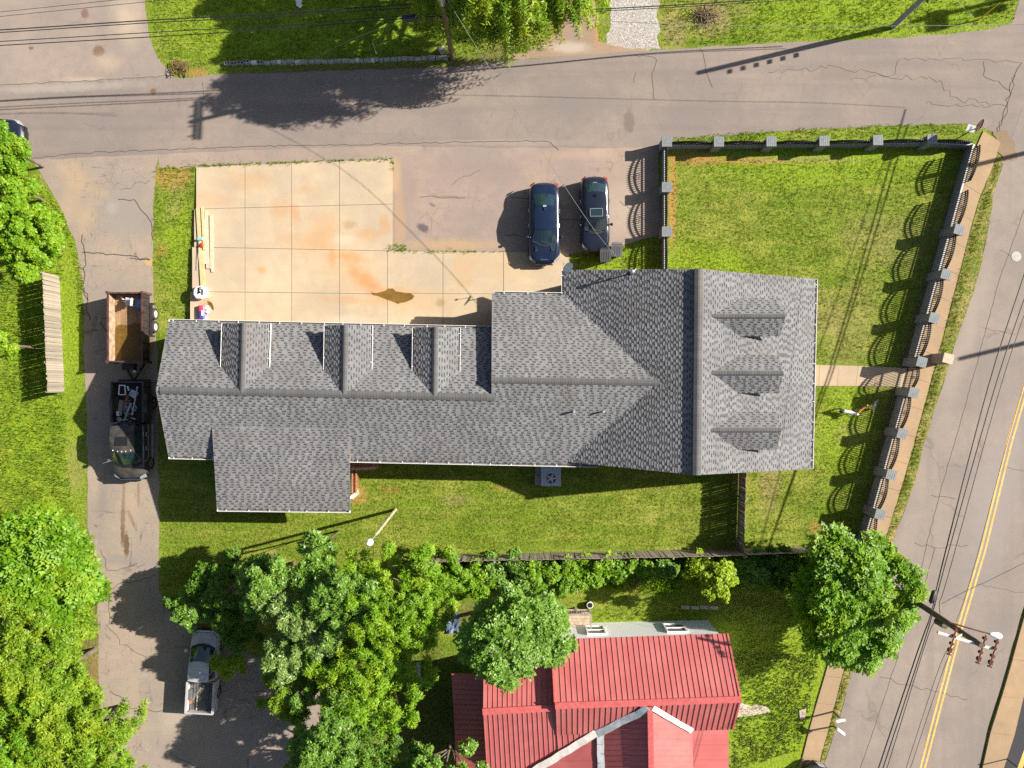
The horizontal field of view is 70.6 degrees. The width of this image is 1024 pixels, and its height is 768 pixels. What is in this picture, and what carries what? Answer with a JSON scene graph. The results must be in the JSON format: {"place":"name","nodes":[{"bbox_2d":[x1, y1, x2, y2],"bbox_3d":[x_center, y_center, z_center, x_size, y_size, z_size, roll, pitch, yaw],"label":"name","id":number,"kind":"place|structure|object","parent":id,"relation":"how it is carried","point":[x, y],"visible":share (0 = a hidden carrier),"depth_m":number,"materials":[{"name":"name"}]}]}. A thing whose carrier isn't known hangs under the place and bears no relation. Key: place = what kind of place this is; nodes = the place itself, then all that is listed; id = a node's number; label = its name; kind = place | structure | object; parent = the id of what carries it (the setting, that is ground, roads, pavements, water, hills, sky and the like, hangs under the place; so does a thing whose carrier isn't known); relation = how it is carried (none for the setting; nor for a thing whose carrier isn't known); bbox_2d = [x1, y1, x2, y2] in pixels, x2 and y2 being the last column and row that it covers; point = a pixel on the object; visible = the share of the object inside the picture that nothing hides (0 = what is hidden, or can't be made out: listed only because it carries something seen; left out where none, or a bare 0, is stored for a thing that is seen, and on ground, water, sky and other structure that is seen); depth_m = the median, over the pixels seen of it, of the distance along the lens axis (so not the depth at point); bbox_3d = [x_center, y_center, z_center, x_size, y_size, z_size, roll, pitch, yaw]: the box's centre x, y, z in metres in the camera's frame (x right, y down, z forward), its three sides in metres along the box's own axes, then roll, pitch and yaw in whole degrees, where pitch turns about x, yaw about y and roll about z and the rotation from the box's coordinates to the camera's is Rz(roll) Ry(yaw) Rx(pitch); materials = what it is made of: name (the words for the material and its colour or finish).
{"place":"outdoors","nodes":[
{"label":"outdoors","id":0,"kind":"place"},
{"bbox_2d":[0,165,77,523],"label":"tall grass","id":1,"kind":"structure","parent":0,"point":[6,286],"depth_m":44.41,"materials":[{"name":"green plant"}]},
{"bbox_2d":[34,154,320,767],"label":"driveway","id":2,"kind":"structure","parent":0,"point":[123,517],"depth_m":44.49,"materials":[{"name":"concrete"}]},
{"bbox_2d":[98,291,158,380],"bbox_3d":[-23.233,-2.724,43.665,3.066,1.670,5.552,0,90,0],"label":"dump trailer","id":3,"kind":"object","parent":2,"relation":"on","point":[131,330],"visible":1,"depth_m":43.63,"materials":[{"name":"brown wood"}]},
{"bbox_2d":[105,379,156,479],"bbox_3d":[-22.980,2.755,43.508,2.460,1.985,6.070,0,90,0],"label":"pickup truck","id":4,"kind":"object","parent":2,"relation":"on","point":[133,459],"visible":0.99,"depth_m":43.35,"materials":[{"name":"black paint"}]},
{"bbox_2d":[184,627,223,714],"bbox_3d":[-18.645,17.405,43.682,2.180,1.635,5.070,3,90,0],"label":"pickup truck","id":5,"kind":"object","parent":2,"relation":"on","point":[205,644],"visible":0.94,"depth_m":43.52,"materials":[{"name":"silver metal"}]},
{"bbox_2d":[207,651,247,680],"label":"forsythia bush","id":6,"kind":"object","parent":2,"relation":"on","point":[229,665],"visible":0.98,"depth_m":42.48,"materials":[{"name":"green plant"}]},
{"bbox_2d":[81,170,644,767],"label":"paving cracks","id":7,"kind":"object","parent":2,"relation":"on","point":[89,318],"visible":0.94,"depth_m":44.49,"materials":[{"name":"grey asphalt"}]},
{"bbox_2d":[0,0,1023,767],"bbox_3d":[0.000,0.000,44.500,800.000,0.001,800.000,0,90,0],"label":"ground","id":8,"kind":"structure","parent":0,"point":[194,480],"depth_m":44.50,"materials":[{"name":"green plant"}]},
{"bbox_2d":[0,330,39,360],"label":"maple tree","id":9,"kind":"object","parent":8,"relation":"on","point":[11,349],"visible":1,"depth_m":40.56,"materials":[{"name":"green plant"}]},
{"bbox_2d":[0,120,44,169],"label":"maple tree","id":10,"kind":"object","parent":8,"relation":"on","point":[13,147],"visible":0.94,"depth_m":40.48,"materials":[{"name":"green plant"}]},
{"bbox_2d":[0,160,44,201],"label":"maple tree","id":11,"kind":"object","parent":8,"relation":"on","point":[30,186],"visible":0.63,"depth_m":40.82,"materials":[{"name":"green plant"}]},
{"bbox_2d":[0,696,58,767],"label":"broadleaf tree","id":12,"kind":"object","parent":8,"relation":"on","point":[5,762],"visible":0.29,"depth_m":38.15,"materials":[{"name":"green plant"}]},
{"bbox_2d":[0,179,66,284],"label":"maple tree","id":13,"kind":"object","parent":8,"relation":"on","point":[22,224],"visible":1,"depth_m":39.22,"materials":[{"name":"green plant"}]},
{"bbox_2d":[0,587,93,719],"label":"broadleaf tree","id":14,"kind":"object","parent":8,"relation":"on","point":[23,650],"visible":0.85,"depth_m":38.78,"materials":[{"name":"green plant"}]},
{"bbox_2d":[0,501,103,648],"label":"sumac tree","id":15,"kind":"object","parent":8,"relation":"on","point":[42,558],"visible":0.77,"depth_m":39.66,"materials":[{"name":"green plant"}]},
{"bbox_2d":[40,272,63,392],"bbox_3d":[-27.745,-3.072,43.669,0.199,1.662,7.174,-2,90,0],"label":"wooden fence","id":16,"kind":"object","parent":8,"relation":"on","point":[56,384],"visible":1,"depth_m":43.63,"materials":[{"name":"beige wood"}]},
{"bbox_2d":[20,647,104,717],"bbox_3d":[-26.045,16.873,41.557,5.584,5.941,4.730,43,90,0],"label":"broadleaf tree","id":17,"kind":"object","parent":8,"relation":"on","point":[83,693],"visible":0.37,"depth_m":39.65,"materials":[{"name":"green plant"}]},
{"bbox_2d":[0,687,150,767],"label":"broadleaf tree","id":18,"kind":"object","parent":8,"relation":"on","point":[60,741],"visible":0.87,"depth_m":38.70,"materials":[{"name":"green plant"}]},
{"bbox_2d":[0,0,172,84],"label":"parking lot","id":19,"kind":"structure","parent":8,"relation":"on","point":[121,59],"depth_m":44.49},
{"bbox_2d":[82,549,112,608],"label":"sumac tree","id":20,"kind":"object","parent":8,"relation":"on","point":[101,596],"visible":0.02,"depth_m":42.01,"materials":[{"name":"green plant"}]},
{"bbox_2d":[161,583,206,632],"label":"plum tree","id":21,"kind":"object","parent":8,"relation":"on","point":[185,616],"visible":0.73,"depth_m":41.61,"materials":[{"name":"green plant"}]},
{"bbox_2d":[184,546,244,631],"bbox_3d":[-16.631,11.850,42.378,4.186,4.301,4.240,-24,90,0],"label":"plum tree","id":22,"kind":"object","parent":8,"relation":"on","point":[210,580],"visible":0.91,"depth_m":40.91,"materials":[{"name":"green plant"}]},
{"bbox_2d":[218,613,267,655],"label":"tree","id":23,"kind":"object","parent":8,"relation":"on","point":[232,639],"visible":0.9,"depth_m":41.90,"materials":[{"name":"green plant"}]},
{"bbox_2d":[231,551,295,620],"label":"plum tree","id":24,"kind":"object","parent":8,"relation":"on","point":[262,576],"visible":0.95,"depth_m":39.06,"materials":[{"name":"green plant"}]},
{"bbox_2d":[254,672,318,727],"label":"hackberry tree","id":25,"kind":"object","parent":8,"relation":"on","point":[274,702],"visible":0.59,"depth_m":40.62,"materials":[{"name":"green plant"}]},
{"bbox_2d":[251,587,354,686],"bbox_3d":[-11.167,13.706,40.826,6.025,7.401,5.857,0,90,0],"label":"cherry tree","id":26,"kind":"object","parent":8,"relation":"on","point":[281,658],"visible":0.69,"depth_m":38.83,"materials":[{"name":"green plant"}]},
{"bbox_2d":[295,528,340,570],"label":"elm tree","id":27,"kind":"object","parent":8,"relation":"on","point":[312,544],"visible":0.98,"depth_m":38.82,"materials":[{"name":"green plant"}]},
{"bbox_2d":[284,677,379,767],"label":"cherry tree","id":28,"kind":"object","parent":8,"relation":"on","point":[322,740],"visible":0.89,"depth_m":38.82,"materials":[{"name":"green plant"}]},
{"bbox_2d":[224,55,447,65],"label":"block wall","id":29,"kind":"structure","parent":8,"relation":"on","point":[322,61],"depth_m":44.30,"materials":[{"name":"concrete"}]},
{"bbox_2d":[290,553,382,647],"bbox_3d":[-9.344,11.580,40.950,5.365,7.151,4.937,0,90,0],"label":"cherry tree","id":30,"kind":"object","parent":8,"relation":"on","point":[327,589],"visible":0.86,"depth_m":37.89,"materials":[{"name":"green plant"}]},
{"bbox_2d":[283,719,408,767],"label":"elm tree","id":31,"kind":"object","parent":8,"relation":"on","point":[387,752],"visible":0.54,"depth_m":40.09,"materials":[{"name":"green plant"}]},
{"bbox_2d":[350,462,378,498],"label":"wooden deck","id":32,"kind":"structure","parent":8,"relation":"on","point":[354,467],"depth_m":43.62,"materials":[{"name":"red wood"}]},
{"bbox_2d":[301,590,440,736],"bbox_3d":[-7.551,15.874,41.270,7.434,6.517,7.413,-16,90,0],"label":"hackberry tree","id":33,"kind":"object","parent":8,"relation":"on","point":[373,684],"visible":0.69,"depth_m":38.88,"materials":[{"name":"green plant"}]},
{"bbox_2d":[190,159,568,325],"bbox_3d":[-8.086,-8.108,44.351,23.150,0.292,11.418,0,90,0],"label":"concrete pad","id":34,"kind":"object","parent":8,"relation":"on","point":[304,242],"visible":0.81,"depth_m":44.47,"materials":[{"name":"beige concrete"}]},
{"bbox_2d":[196,208,205,286],"bbox_3d":[-19.019,-8.184,44.245,0.300,0.188,5.209,-4,90,0],"label":"plank","id":35,"kind":"object","parent":34,"relation":"on","point":[200,251],"visible":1,"depth_m":44.22,"materials":[{"name":"beige wood"}]},
{"bbox_2d":[48,156,502,317],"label":"joint weeds","id":36,"kind":"object","parent":34,"relation":"on","point":[81,278],"visible":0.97,"depth_m":44.44,"materials":[{"name":"green plant"}]},
{"bbox_2d":[372,289,413,303],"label":"puddle","id":37,"kind":"object","parent":34,"relation":"on","point":[392,295],"visible":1,"depth_m":44.46,"materials":[{"name":"liquid"}]},
{"bbox_2d":[342,539,461,665],"bbox_3d":[-6.293,11.747,40.616,7.121,7.822,6.943,0,90,0],"label":"hackberry tree","id":38,"kind":"object","parent":8,"relation":"on","point":[395,625],"visible":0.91,"depth_m":37.95,"materials":[{"name":"green plant"}]},
{"bbox_2d":[159,145,660,253],"bbox_3d":[-6.279,-11.440,44.495,30.884,0.001,6.946,0,90,0],"label":"parking apron","id":39,"kind":"object","parent":8,"relation":"on","point":[487,213],"visible":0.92,"depth_m":44.49,"materials":[{"name":"grey asphalt"}]},
{"bbox_2d":[526,182,562,264],"bbox_3d":[1.950,-9.719,43.737,2.280,1.525,4.960,0,90,0],"label":"parked car","id":40,"kind":"object","parent":39,"relation":"on","point":[543,236],"visible":1,"depth_m":43.45,"materials":[{"name":"blue paint"}]},
{"bbox_2d":[578,176,612,252],"bbox_3d":[5.020,-10.279,43.737,2.120,1.525,4.590,-1,90,0],"label":"parked car","id":41,"kind":"object","parent":39,"relation":"on","point":[594,199],"visible":1,"depth_m":43.45,"materials":[{"name":"blue paint"}]},
{"bbox_2d":[421,543,455,581],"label":"hedge bush","id":42,"kind":"object","parent":8,"relation":"on","point":[448,550],"visible":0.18,"depth_m":43.34,"materials":[{"name":"green plant"}]},
{"bbox_2d":[434,0,454,60],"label":"utility pole","id":43,"kind":"object","parent":8,"relation":"on","point":[444,18],"visible":0.91,"depth_m":40.54,"materials":[{"name":"brown wood"}]},
{"bbox_2d":[0,3,413,30],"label":"overhead cable","id":44,"kind":"object","parent":43,"relation":"attached to","point":[206,17],"visible":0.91,"depth_m":39.14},
{"bbox_2d":[0,6,432,32],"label":"overhead cable","id":45,"kind":"object","parent":43,"relation":"attached to","point":[209,19],"visible":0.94,"depth_m":39.24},
{"bbox_2d":[0,13,435,41],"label":"overhead cable","id":46,"kind":"object","parent":43,"relation":"attached to","point":[215,28],"visible":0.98,"depth_m":39.43,"materials":[{"name":"black rubber"}]},
{"bbox_2d":[0,16,439,45],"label":"overhead cable","id":47,"kind":"object","parent":43,"relation":"attached to","point":[211,33],"visible":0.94,"depth_m":39.54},
{"bbox_2d":[405,726,489,767],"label":"elm tree","id":48,"kind":"object","parent":8,"relation":"on","point":[420,755],"visible":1,"depth_m":39.79,"materials":[{"name":"green plant"}]},
{"bbox_2d":[437,564,471,611],"bbox_3d":[-3.968,11.669,43.263,3.456,2.539,2.894,37,90,0],"label":"hedge bush","id":49,"kind":"object","parent":8,"relation":"on","point":[463,576],"visible":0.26,"depth_m":42.52,"materials":[{"name":"green plant"}]},
{"bbox_2d":[454,556,497,600],"bbox_3d":[-2.097,11.713,43.453,2.594,2.158,2.716,-37,90,0],"label":"hedge bush","id":50,"kind":"object","parent":8,"relation":"on","point":[474,588],"visible":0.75,"depth_m":42.85,"materials":[{"name":"green plant"}]},
{"bbox_2d":[156,268,817,512],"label":"grey roof house","id":51,"kind":"structure","parent":8,"relation":"on","point":[698,371],"depth_m":40.39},
{"bbox_2d":[479,551,510,588],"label":"hedge bush","id":52,"kind":"object","parent":8,"relation":"on","point":[497,573],"visible":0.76,"depth_m":42.92,"materials":[{"name":"green plant"}]},
{"bbox_2d":[406,0,611,67],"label":"willow tree","id":53,"kind":"object","parent":8,"relation":"on","point":[490,18],"visible":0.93,"depth_m":38.57,"materials":[{"name":"green plant"}]},
{"bbox_2d":[500,547,529,588],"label":"hedge bush","id":54,"kind":"object","parent":8,"relation":"on","point":[513,567],"visible":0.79,"depth_m":42.80,"materials":[{"name":"green plant"}]},
{"bbox_2d":[452,580,578,694],"bbox_3d":[0.005,12.833,39.893,6.367,9.263,5.364,-17,90,0],"label":"walnut tree","id":55,"kind":"object","parent":8,"relation":"on","point":[509,637],"visible":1,"depth_m":36.16,"materials":[{"name":"green plant"}]},
{"bbox_2d":[510,557,557,595],"bbox_3d":[1.300,11.476,43.379,2.711,2.306,2.344,-27,90,0],"label":"hedge bush","id":56,"kind":"object","parent":8,"relation":"on","point":[532,569],"visible":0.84,"depth_m":42.71,"materials":[{"name":"green plant"}]},
{"bbox_2d":[535,466,560,485],"bbox_3d":[2.185,5.509,44.023,1.570,0.954,1.370,0,90,0],"label":"air conditioner","id":57,"kind":"object","parent":8,"relation":"on","point":[547,476],"visible":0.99,"depth_m":43.59,"materials":[{"name":"metal"}]},
{"bbox_2d":[541,553,579,598],"bbox_3d":[2.973,11.459,43.566,2.796,1.932,2.773,26,90,0],"label":"hedge bush","id":58,"kind":"object","parent":8,"relation":"on","point":[561,585],"visible":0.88,"depth_m":42.94,"materials":[{"name":"green plant"}]},
{"bbox_2d":[500,0,646,59],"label":"dirt drive","id":59,"kind":"structure","parent":8,"relation":"on","point":[588,42],"depth_m":44.49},
{"bbox_2d":[560,551,598,589],"bbox_3d":[4.164,11.291,43.689,2.391,1.686,2.069,-24,90,0],"label":"hedge bush","id":60,"kind":"object","parent":8,"relation":"on","point":[577,574],"visible":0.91,"depth_m":43.08,"materials":[{"name":"green plant"}]},
{"bbox_2d":[567,607,591,628],"bbox_3d":[3.892,14.370,43.825,1.703,1.350,1.330,0,90,0],"label":"wooden landing","id":61,"kind":"object","parent":8,"relation":"on","point":[579,617],"visible":0.59,"depth_m":44.04,"materials":[{"name":"brown wood"}]},
{"bbox_2d":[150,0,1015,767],"bbox_3d":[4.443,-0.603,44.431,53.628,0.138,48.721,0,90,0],"label":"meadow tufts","id":62,"kind":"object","parent":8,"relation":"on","point":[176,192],"visible":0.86,"depth_m":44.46,"materials":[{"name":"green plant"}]},
{"bbox_2d":[427,549,745,563],"bbox_3d":[4.261,10.391,43.611,19.194,1.778,0.200,-1,90,0],"label":"wooden fence","id":63,"kind":"object","parent":8,"relation":"on","point":[672,554],"visible":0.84,"depth_m":43.39,"materials":[{"name":"brown wood"}]},
{"bbox_2d":[451,620,741,767],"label":"red roof house","id":64,"kind":"structure","parent":8,"relation":"on","point":[654,694],"depth_m":40.51,"materials":[{"name":"metal"}]},
{"bbox_2d":[584,550,622,588],"bbox_3d":[5.542,11.145,43.589,2.570,1.886,2.353,0,90,0],"label":"hedge bush","id":65,"kind":"object","parent":8,"relation":"on","point":[599,567],"visible":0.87,"depth_m":43.08,"materials":[{"name":"green plant"}]},
{"bbox_2d":[602,551,637,584],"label":"hedge bush","id":66,"kind":"object","parent":8,"relation":"on","point":[628,565],"visible":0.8,"depth_m":43.23,"materials":[{"name":"green plant"}]},
{"bbox_2d":[439,554,807,596],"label":"undergrowth","id":67,"kind":"object","parent":8,"relation":"on","point":[666,584],"visible":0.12,"depth_m":44.32,"materials":[{"name":"green plant"}]},
{"bbox_2d":[606,0,659,50],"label":"gravel drive","id":68,"kind":"structure","parent":8,"relation":"on","point":[626,33],"depth_m":44.50,"materials":[{"name":"grey gravel"}]},
{"bbox_2d":[633,558,658,585],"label":"hedge bush","id":69,"kind":"object","parent":8,"relation":"on","point":[644,567],"visible":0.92,"depth_m":43.62,"materials":[{"name":"green plant"}]},
{"bbox_2d":[661,149,664,268],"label":"fence wall","id":70,"kind":"structure","parent":8,"relation":"on","point":[663,209],"depth_m":43.89,"materials":[{"name":"black metal"}]},
{"bbox_2d":[654,557,679,579],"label":"hedge bush","id":71,"kind":"object","parent":8,"relation":"on","point":[666,568],"visible":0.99,"depth_m":43.48,"materials":[{"name":"green plant"}]},
{"bbox_2d":[680,547,713,581],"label":"hedge bush","id":72,"kind":"object","parent":8,"relation":"on","point":[694,567],"visible":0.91,"depth_m":43.36,"materials":[{"name":"green plant"}]},
{"bbox_2d":[693,1,723,26],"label":"brush pile","id":73,"kind":"object","parent":8,"relation":"on","point":[708,13],"visible":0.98,"depth_m":44.22,"materials":[{"name":"brown wood"}]},
{"bbox_2d":[698,558,739,603],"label":"redbud tree","id":74,"kind":"object","parent":8,"relation":"on","point":[720,579],"visible":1,"depth_m":40.75,"materials":[{"name":"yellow plant"}]},
{"bbox_2d":[717,550,749,580],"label":"hedge bush","id":75,"kind":"object","parent":8,"relation":"on","point":[737,561],"visible":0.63,"depth_m":43.32,"materials":[{"name":"green plant"}]},
{"bbox_2d":[736,472,747,554],"bbox_3d":[13.955,7.691,43.786,0.194,1.428,5.016,2,90,0],"label":"wooden fence","id":76,"kind":"object","parent":8,"relation":"on","point":[741,526],"visible":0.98,"depth_m":43.72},
{"bbox_2d":[737,703,769,716],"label":"paving slab","id":77,"kind":"structure","parent":8,"relation":"on","point":[757,710],"depth_m":44.45,"materials":[{"name":"stone"}]},
{"bbox_2d":[736,546,771,588],"bbox_3d":[14.438,10.957,43.500,2.150,2.064,2.591,0,90,0],"label":"hedge bush","id":78,"kind":"object","parent":8,"relation":"on","point":[756,573],"visible":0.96,"depth_m":43.03,"materials":[{"name":"green plant"}]},
{"bbox_2d":[730,651,818,767],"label":"clover patch","id":79,"kind":"object","parent":8,"relation":"on","point":[771,693],"visible":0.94,"depth_m":44.47,"materials":[{"name":"green plant"}]},
{"bbox_2d":[744,546,811,557],"bbox_3d":[17.532,10.061,43.643,7.355,1.714,0.201,-2,90,0],"label":"wooden fence","id":80,"kind":"object","parent":8,"relation":"on","point":[798,549],"visible":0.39,"depth_m":43.17,"materials":[{"name":"brown wood"}]},
{"bbox_2d":[759,543,804,592],"bbox_3d":[16.010,10.823,43.363,2.445,2.338,2.923,-24,90,0],"label":"hedge bush","id":81,"kind":"object","parent":8,"relation":"on","point":[782,567],"visible":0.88,"depth_m":42.88,"materials":[{"name":"green plant"}]},
{"bbox_2d":[669,142,972,148],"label":"fence wall","id":82,"kind":"structure","parent":8,"relation":"on","point":[937,145],"depth_m":44.09,"materials":[{"name":"black metal"}]},
{"bbox_2d":[788,521,930,678],"bbox_3d":[19.097,12.396,41.617,8.057,5.826,7.716,28,90,0],"label":"ash tree","id":83,"kind":"object","parent":8,"relation":"on","point":[842,582],"visible":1,"depth_m":39.93,"materials":[{"name":"green plant"}]},
{"bbox_2d":[856,529,902,576],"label":"ash tree","id":84,"kind":"object","parent":8,"relation":"on","point":[877,542],"visible":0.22,"depth_m":40.49,"materials":[{"name":"green plant"}]},
{"bbox_2d":[857,396,904,541],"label":"fence wall","id":85,"kind":"structure","parent":8,"relation":"on","point":[883,460],"depth_m":44.04,"materials":[{"name":"black metal"}]},
{"bbox_2d":[821,156,1003,762],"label":"verge","id":86,"kind":"structure","parent":8,"relation":"on","point":[971,278],"depth_m":44.48,"materials":[{"name":"green plant"}]},
{"bbox_2d":[825,107,1023,767],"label":"avenue","id":87,"kind":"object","parent":8,"relation":"on","point":[960,734],"visible":0.8,"depth_m":44.49,"materials":[{"name":"grey asphalt"}]},
{"bbox_2d":[920,384,1023,767],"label":"yellow line","id":88,"kind":"object","parent":87,"relation":"on","point":[961,615],"visible":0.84,"depth_m":44.48,"materials":[{"name":"paint"}]},
{"bbox_2d":[924,399,1023,767],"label":"yellow line","id":89,"kind":"object","parent":87,"relation":"on","point":[966,613],"visible":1,"depth_m":44.48,"materials":[{"name":"paint"}]},
{"bbox_2d":[907,144,974,357],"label":"fence wall","id":90,"kind":"structure","parent":8,"relation":"on","point":[943,241],"depth_m":44.01,"materials":[{"name":"black metal"}]},
{"bbox_2d":[893,584,1002,667],"bbox_3d":[22.529,12.577,39.703,3.722,9.629,1.870,17,90,0],"label":"utility pole","id":91,"kind":"object","parent":8,"relation":"on","point":[942,621],"visible":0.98,"depth_m":35.79,"materials":[{"name":"brown wood"}]},
{"bbox_2d":[878,275,1023,767],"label":"overhead cable","id":92,"kind":"object","parent":91,"relation":"attached to","point":[953,520],"visible":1,"depth_m":39.52,"materials":[{"name":"black rubber"}]},
{"bbox_2d":[883,300,1023,767],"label":"overhead cable","id":93,"kind":"object","parent":91,"relation":"attached to","point":[954,531],"visible":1,"depth_m":39.38,"materials":[{"name":"black rubber"}]},
{"bbox_2d":[887,316,1023,767],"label":"overhead cable","id":94,"kind":"object","parent":91,"relation":"attached to","point":[957,540],"visible":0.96,"depth_m":38.99,"materials":[{"name":"black rubber"}]},
{"bbox_2d":[0,0,1023,159],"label":"street","id":95,"kind":"structure","parent":0,"point":[606,100],"depth_m":44.49,"materials":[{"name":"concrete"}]},
{"bbox_2d":[0,119,28,140],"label":"parked car","id":96,"kind":"object","parent":95,"relation":"on","point":[18,128],"visible":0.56,"depth_m":43.69,"materials":[{"name":"blue paint"}]},
{"bbox_2d":[4,49,1023,767],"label":"road cracks","id":97,"kind":"object","parent":95,"relation":"on","point":[558,149],"visible":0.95,"depth_m":44.48,"materials":[{"name":"black asphalt"}]},
{"bbox_2d":[993,130,1017,160],"bbox_3d":[30.322,-14.680,44.476,1.258,0.001,2.041,-11,90,0],"label":"dirt patch","id":98,"kind":"object","parent":95,"relation":"on","point":[1006,150],"visible":1,"depth_m":44.48,"materials":[{"name":"soil"}]},
{"bbox_2d":[815,365,908,386],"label":"front path","id":99,"kind":"structure","parent":0,"point":[837,375],"depth_m":44.46,"materials":[{"name":"concrete"}]},
{"bbox_2d":[799,131,999,767],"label":"sidewalk","id":100,"kind":"structure","parent":0,"point":[829,689],"depth_m":44.44,"materials":[{"name":"concrete"}]},
{"bbox_2d":[981,616,1023,767],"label":"sidewalk","id":101,"kind":"structure","parent":0,"point":[1003,728],"depth_m":44.38,"materials":[{"name":"concrete"}]},
{"bbox_2d":[1004,698,1023,767],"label":"pavement","id":102,"kind":"structure","parent":0,"point":[1016,751],"depth_m":44.49,"materials":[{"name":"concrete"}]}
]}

